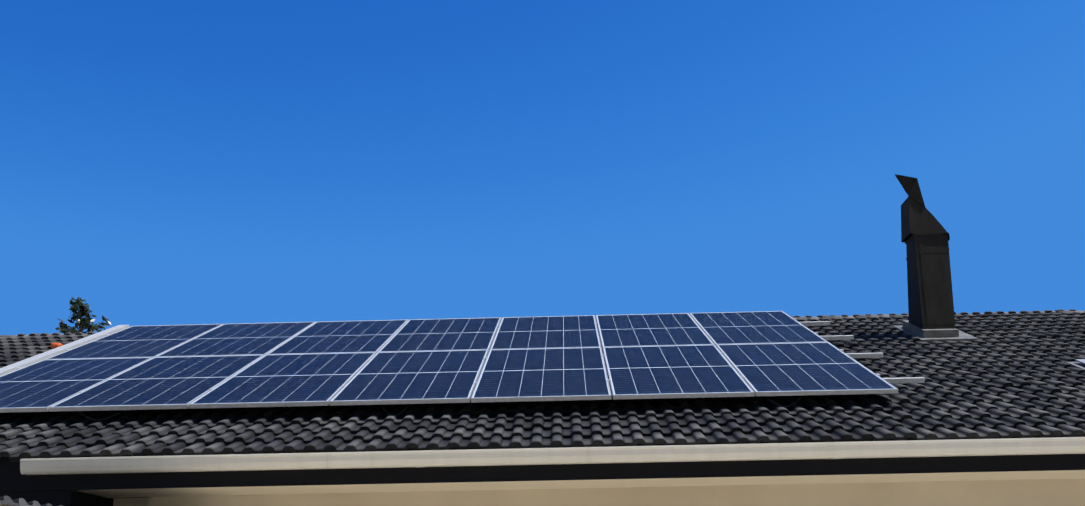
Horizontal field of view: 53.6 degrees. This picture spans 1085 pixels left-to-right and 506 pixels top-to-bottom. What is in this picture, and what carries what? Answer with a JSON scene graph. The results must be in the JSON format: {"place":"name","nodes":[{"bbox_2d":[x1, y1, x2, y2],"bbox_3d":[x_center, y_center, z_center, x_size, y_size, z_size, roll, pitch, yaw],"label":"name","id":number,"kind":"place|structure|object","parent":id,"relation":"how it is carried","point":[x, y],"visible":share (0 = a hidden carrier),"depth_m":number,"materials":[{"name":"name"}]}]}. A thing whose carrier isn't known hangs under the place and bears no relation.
{"place":"outdoors","nodes":[
{"label":"outdoors","id":0,"kind":"place"},
{"bbox_2d":[0,0,1084,334],"label":"sky","id":1,"kind":"structure","parent":0,"point":[163,162],"materials":[{"name":"blue"}]},
{"bbox_2d":[111,479,1084,505],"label":"house wall","id":2,"kind":"structure","parent":0,"point":[1054,492],"depth_m":8.40,"materials":[{"name":"beige paint"}]},
{"bbox_2d":[0,436,1084,505],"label":"fascia board","id":3,"kind":"object","parent":2,"relation":"attached to","point":[15,482],"visible":0.5,"depth_m":7.79,"materials":[{"name":"black paint"}]},
{"bbox_2d":[20,437,1084,474],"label":"eave gutter","id":4,"kind":"object","parent":3,"relation":"attached to","point":[597,455],"visible":0.96,"depth_m":7.71,"materials":[{"name":"beige paint"}]},
{"bbox_2d":[1,320,1084,497],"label":"roof underlay","id":5,"kind":"object","parent":2,"relation":"on","point":[389,449],"depth_m":8.46,"materials":[{"name":"black"}]},
{"bbox_2d":[0,496,62,505],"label":"roof tiles","id":6,"kind":"object","parent":5,"relation":"on","point":[7,500],"visible":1,"depth_m":5.48,"materials":[{"name":"grey tile"}]},
{"bbox_2d":[0,310,1083,338],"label":"ridge cap tiles","id":7,"kind":"object","parent":5,"relation":"on","point":[829,317],"visible":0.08,"depth_m":13.51,"materials":[{"name":"black tile"}]},
{"bbox_2d":[0,309,1084,461],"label":"roof tiles","id":8,"kind":"object","parent":5,"relation":"on","point":[1040,385],"visible":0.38,"depth_m":8.63,"materials":[{"name":"tile"}]},
{"bbox_2d":[50,343,62,348],"bbox_3d":[-5.499,1.086,12.503,0.159,0.171,0.427,-11,-20,29],"label":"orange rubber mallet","id":9,"kind":"object","parent":8,"relation":"on","point":[54,345],"visible":0.38,"depth_m":12.32,"materials":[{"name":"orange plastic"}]},
{"bbox_2d":[0,325,128,375],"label":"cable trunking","id":10,"kind":"object","parent":8,"relation":"attached to","point":[41,356],"visible":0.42,"depth_m":11.55,"materials":[{"name":"silver metal"}]},
{"bbox_2d":[80,397,801,419],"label":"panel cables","id":11,"kind":"object","parent":8,"relation":"on","point":[408,405],"visible":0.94,"depth_m":8.76,"materials":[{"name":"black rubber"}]},
{"bbox_2d":[17,319,924,392],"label":"mounting rails","id":12,"kind":"object","parent":8,"relation":"on","point":[880,355],"visible":0.1,"depth_m":10.42,"materials":[{"name":"silver metal"}]},
{"bbox_2d":[0,357,152,412],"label":"solar panel","id":13,"kind":"object","parent":12,"relation":"attached to","point":[44,385],"visible":0.83,"depth_m":9.98,"materials":[{"name":"glass"}]},
{"bbox_2d":[46,324,222,358],"bbox_3d":[-4.560,1.007,12.232,1.142,0.907,2.125,-1,-18,1],"label":"solar panel","id":14,"kind":"object","parent":12,"relation":"attached to","point":[153,341],"visible":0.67,"depth_m":12.08,"materials":[{"name":"glass"}]},
{"bbox_2d":[49,355,263,411],"bbox_3d":[-3.450,1.172,9.918,1.142,0.907,2.125,-1,-18,1],"label":"solar panel","id":15,"kind":"object","parent":12,"relation":"attached to","point":[180,382],"visible":0.83,"depth_m":9.63,"materials":[{"name":"glass"}]},
{"bbox_2d":[156,322,314,356],"bbox_3d":[-3.407,0.979,12.207,1.142,0.907,2.125,-1,-18,1],"label":"solar panel","id":16,"kind":"object","parent":12,"relation":"attached to","point":[246,339],"visible":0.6,"depth_m":12.05,"materials":[{"name":"glass"}]},
{"bbox_2d":[189,352,375,408],"bbox_3d":[-2.296,1.144,9.894,1.142,0.907,2.125,-1,-18,1],"label":"solar panel","id":17,"kind":"object","parent":12,"relation":"attached to","point":[287,380],"visible":0.92,"depth_m":9.61,"materials":[{"name":"glass"}]},
{"bbox_2d":[267,319,407,353],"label":"solar panel","id":18,"kind":"object","parent":12,"relation":"attached to","point":[345,336],"visible":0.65,"depth_m":12.03,"materials":[{"name":"glass"}]},
{"bbox_2d":[329,350,488,405],"bbox_3d":[-1.143,1.116,9.870,1.142,0.907,2.125,-1,-18,1],"label":"solar panel","id":19,"kind":"object","parent":12,"relation":"attached to","point":[420,377],"visible":0.96,"depth_m":9.58,"materials":[{"name":"glass"}]},
{"bbox_2d":[378,317,500,351],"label":"solar panel","id":20,"kind":"object","parent":12,"relation":"attached to","point":[445,334],"visible":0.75,"depth_m":12.00,"materials":[{"name":"glass"}]},
{"bbox_2d":[471,347,611,402],"bbox_3d":[0.010,1.088,9.846,1.142,0.907,2.125,-1,-18,1],"label":"solar panel","id":21,"kind":"object","parent":12,"relation":"attached to","point":[541,374],"visible":1,"depth_m":9.56,"materials":[{"name":"glass"}]},
{"bbox_2d":[490,315,600,348],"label":"solar panel","id":22,"kind":"object","parent":12,"relation":"attached to","point":[547,332],"visible":0.77,"depth_m":11.99,"materials":[{"name":"glass"}]},
{"bbox_2d":[596,313,713,349],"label":"solar panel","id":23,"kind":"object","parent":12,"relation":"attached to","point":[665,329],"visible":0.81,"depth_m":11.96,"materials":[{"name":"glass"}]},
{"bbox_2d":[603,344,754,399],"bbox_3d":[1.164,1.060,9.822,1.142,0.907,2.125,-1,-18,1],"label":"solar panel","id":24,"kind":"object","parent":12,"relation":"attached to","point":[670,371],"visible":1,"depth_m":9.53,"materials":[{"name":"glass"}]},
{"bbox_2d":[689,311,827,344],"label":"solar panel","id":25,"kind":"object","parent":12,"relation":"attached to","point":[753,327],"visible":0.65,"depth_m":11.93,"materials":[{"name":"glass"}]},
{"bbox_2d":[716,342,897,395],"bbox_3d":[2.317,1.032,9.798,1.142,0.907,2.125,-1,-18,1],"label":"solar panel","id":26,"kind":"object","parent":12,"relation":"attached to","point":[796,369],"visible":0.9,"depth_m":9.51,"materials":[{"name":"glass"}]},
{"bbox_2d":[893,174,977,343],"bbox_3d":[4.389,0.220,12.292,0.607,2.398,0.944,-1,-18,1],"label":"chimney","id":27,"kind":"object","parent":8,"relation":"on","point":[925,236],"visible":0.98,"depth_m":12.01,"materials":[{"name":"black metal"}]},
{"bbox_2d":[1066,359,1084,372],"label":"roof vent","id":28,"kind":"object","parent":8,"relation":"on","point":[1080,363],"visible":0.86,"depth_m":10.03,"materials":[{"name":"metal"}]},
{"bbox_2d":[3,470,1084,497],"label":"eave soffit","id":29,"kind":"structure","parent":2,"relation":"on","point":[616,483],"depth_m":8.12,"materials":[{"name":"beige paint"}]},
{"label":"paving","id":30,"kind":"structure","parent":0,"visible":0},
{"bbox_2d":[55,297,111,333],"bbox_3d":[-15.882,7.377,35.794,3.386,12.236,3.354,-1,-18,1],"label":"tree","id":31,"kind":"object","parent":30,"relation":"on","point":[80,307],"visible":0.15,"depth_m":37.31,"materials":[{"name":"green plant"}]}
]}

